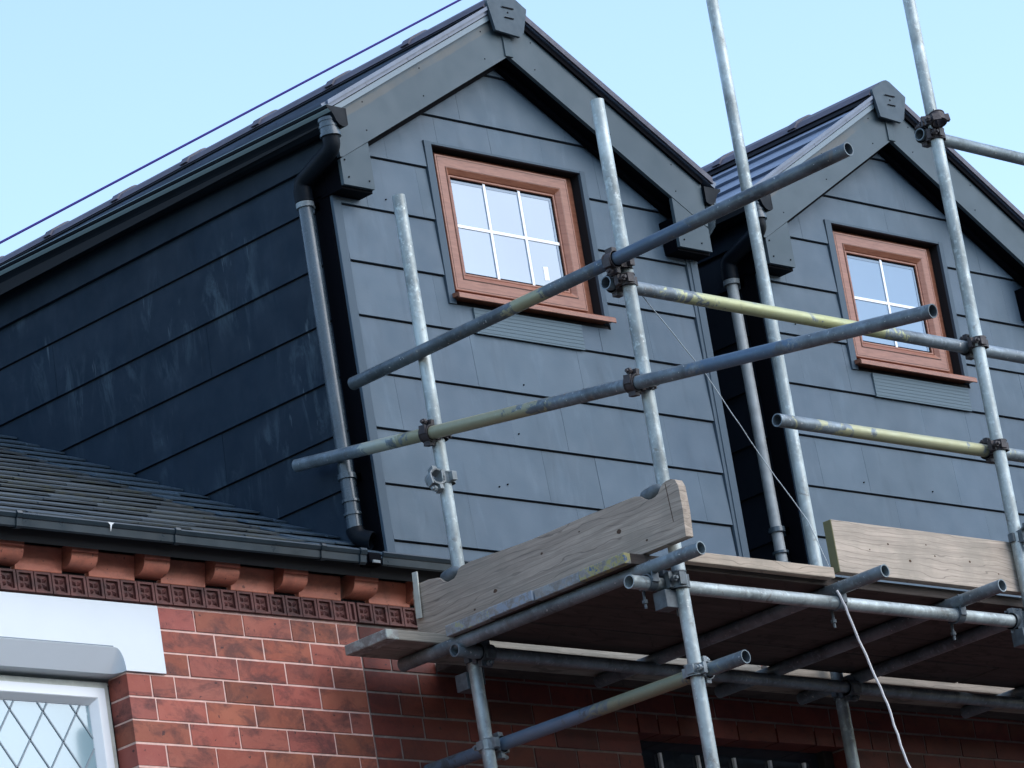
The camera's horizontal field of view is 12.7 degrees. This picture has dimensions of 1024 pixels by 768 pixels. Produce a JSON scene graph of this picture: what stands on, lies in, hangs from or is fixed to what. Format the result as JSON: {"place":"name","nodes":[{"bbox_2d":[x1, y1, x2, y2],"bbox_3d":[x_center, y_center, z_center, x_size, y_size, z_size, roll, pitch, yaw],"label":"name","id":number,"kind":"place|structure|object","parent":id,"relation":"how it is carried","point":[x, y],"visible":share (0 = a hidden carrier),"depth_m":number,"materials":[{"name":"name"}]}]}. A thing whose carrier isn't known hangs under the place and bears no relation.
{"place":"outdoors","nodes":[
{"label":"outdoors","id":0,"kind":"place"},
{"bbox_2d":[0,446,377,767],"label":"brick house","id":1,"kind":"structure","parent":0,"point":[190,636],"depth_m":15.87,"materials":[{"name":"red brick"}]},
{"bbox_2d":[0,675,118,767],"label":"window","id":2,"kind":"structure","parent":1,"relation":"in","point":[45,722],"depth_m":15.49,"materials":[{"name":"white paint"}]},
{"bbox_2d":[0,0,460,243],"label":"overhead cable","id":3,"kind":"object","parent":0,"point":[210,131],"visible":1,"depth_m":13.77,"materials":[{"name":"black plastic"}]},
{"bbox_2d":[0,0,1023,767],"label":"dark clad dormer","id":4,"kind":"structure","parent":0,"point":[216,326],"depth_m":17.95,"materials":[{"name":"dark grey cladding boards"},{"name":"grey tile"},{"name":"black plastic"}]},
{"bbox_2d":[432,152,616,324],"bbox_3d":[0.005,-0.564,17.910,0.868,0.640,0.147,8,-25,-45],"label":"window","id":5,"kind":"structure","parent":4,"relation":"in","point":[511,232],"depth_m":17.92,"materials":[{"name":"brown wood"}]},
{"bbox_2d":[640,738,834,767],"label":"window","id":6,"kind":"structure","parent":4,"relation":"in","point":[662,754],"depth_m":17.89,"materials":[{"name":"black glass"}]},
{"bbox_2d":[832,230,976,383],"bbox_3d":[1.618,-0.325,19.535,0.763,0.640,0.147,8,-25,-45],"label":"window","id":7,"kind":"structure","parent":4,"relation":"in","point":[880,277],"depth_m":19.55,"materials":[{"name":"brown wood"}]},
{"bbox_2d":[0,0,1023,255],"label":"sky","id":8,"kind":"structure","parent":0,"point":[93,92],"materials":[{"name":"blue"}]},
{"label":"front path","id":9,"kind":"structure","parent":0,"visible":0},
{"bbox_2d":[292,0,1023,767],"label":"scaffold","id":10,"kind":"object","parent":9,"relation":"on","point":[674,588],"visible":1,"depth_m":16.54,"materials":[{"name":"silver metal"}]},
{"bbox_2d":[344,629,760,686],"bbox_3d":[0.179,1.011,16.913,1.985,0.038,0.217,8,-25,-45],"label":"scaffold board","id":11,"kind":"object","parent":10,"relation":"on","point":[393,644],"visible":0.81,"depth_m":16.57,"materials":[{"name":"brown wood"}]},
{"bbox_2d":[413,479,692,633],"bbox_3d":[0.129,0.622,16.077,0.037,0.218,1.324,8,-25,-45],"label":"toe board","id":12,"kind":"object","parent":10,"relation":"attached to","point":[661,520],"visible":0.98,"depth_m":16.02,"materials":[{"name":"brown wood"}]},
{"bbox_2d":[412,571,421,618],"bbox_3d":[-0.340,0.755,16.480,0.010,0.172,0.032,8,-25,-45],"label":"plastic strip","id":13,"kind":"object","parent":12,"relation":"hanging from","point":[417,595],"visible":1,"depth_m":16.48,"materials":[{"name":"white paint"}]},
{"bbox_2d":[445,609,996,682],"bbox_3d":[0.833,0.984,17.170,2.831,0.041,0.220,8,-25,-45],"label":"scaffold board","id":14,"kind":"object","parent":10,"relation":"on","point":[554,635],"visible":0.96,"depth_m":16.90,"materials":[{"name":"brown wood"}]},
{"bbox_2d":[436,663,1023,720],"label":"timber plank","id":15,"kind":"object","parent":10,"relation":"on","point":[518,674],"visible":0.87,"depth_m":17.83,"materials":[{"name":"brown wood"}]},
{"bbox_2d":[642,296,828,566],"bbox_3d":[0.779,0.175,16.306,0.748,0.952,0.041,8,-24,-44],"label":"tie wire","id":16,"kind":"object","parent":10,"relation":"attached to","point":[742,429],"visible":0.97,"depth_m":16.38,"materials":[{"name":"silver metal"}]},
{"bbox_2d":[488,590,1023,669],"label":"scaffold board","id":17,"kind":"object","parent":10,"relation":"on","point":[596,617],"visible":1,"depth_m":16.92,"materials":[{"name":"brown wood"}]},
{"bbox_2d":[684,553,834,580],"bbox_3d":[0.862,0.636,16.117,0.780,0.040,0.036,8,-25,-45],"label":"timber batten","id":18,"kind":"object","parent":10,"relation":"on","point":[764,566],"visible":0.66,"depth_m":16.11,"materials":[{"name":"brown wood"}]},
{"bbox_2d":[534,572,1023,649],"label":"scaffold board","id":19,"kind":"object","parent":10,"relation":"on","point":[623,597],"visible":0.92,"depth_m":16.64,"materials":[{"name":"brown wood"}]},
{"bbox_2d":[578,552,1023,613],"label":"scaffold board","id":20,"kind":"object","parent":10,"relation":"on","point":[878,591],"visible":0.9,"depth_m":16.34,"materials":[{"name":"brown wood"}]},
{"bbox_2d":[836,590,910,767],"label":"hanging cord","id":21,"kind":"object","parent":10,"relation":"hanging from","point":[875,677],"visible":1,"depth_m":16.26,"materials":[{"name":"white fabric"}]},
{"bbox_2d":[744,666,1023,713],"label":"scaffold board","id":22,"kind":"object","parent":10,"relation":"on","point":[971,688],"visible":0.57,"depth_m":18.27,"materials":[{"name":"brown wood"}]},
{"bbox_2d":[823,519,1020,595],"bbox_3d":[1.533,0.639,16.834,1.127,0.196,0.037,8,-25,-45],"label":"toe board","id":23,"kind":"object","parent":10,"relation":"attached to","point":[933,559],"visible":1,"depth_m":16.76,"materials":[{"name":"brown wood"}]},
{"bbox_2d":[958,667,1023,687],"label":"scaffold board","id":24,"kind":"object","parent":10,"relation":"on","point":[1004,677],"visible":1,"depth_m":18.27,"materials":[{"name":"brown wood"}]}
]}

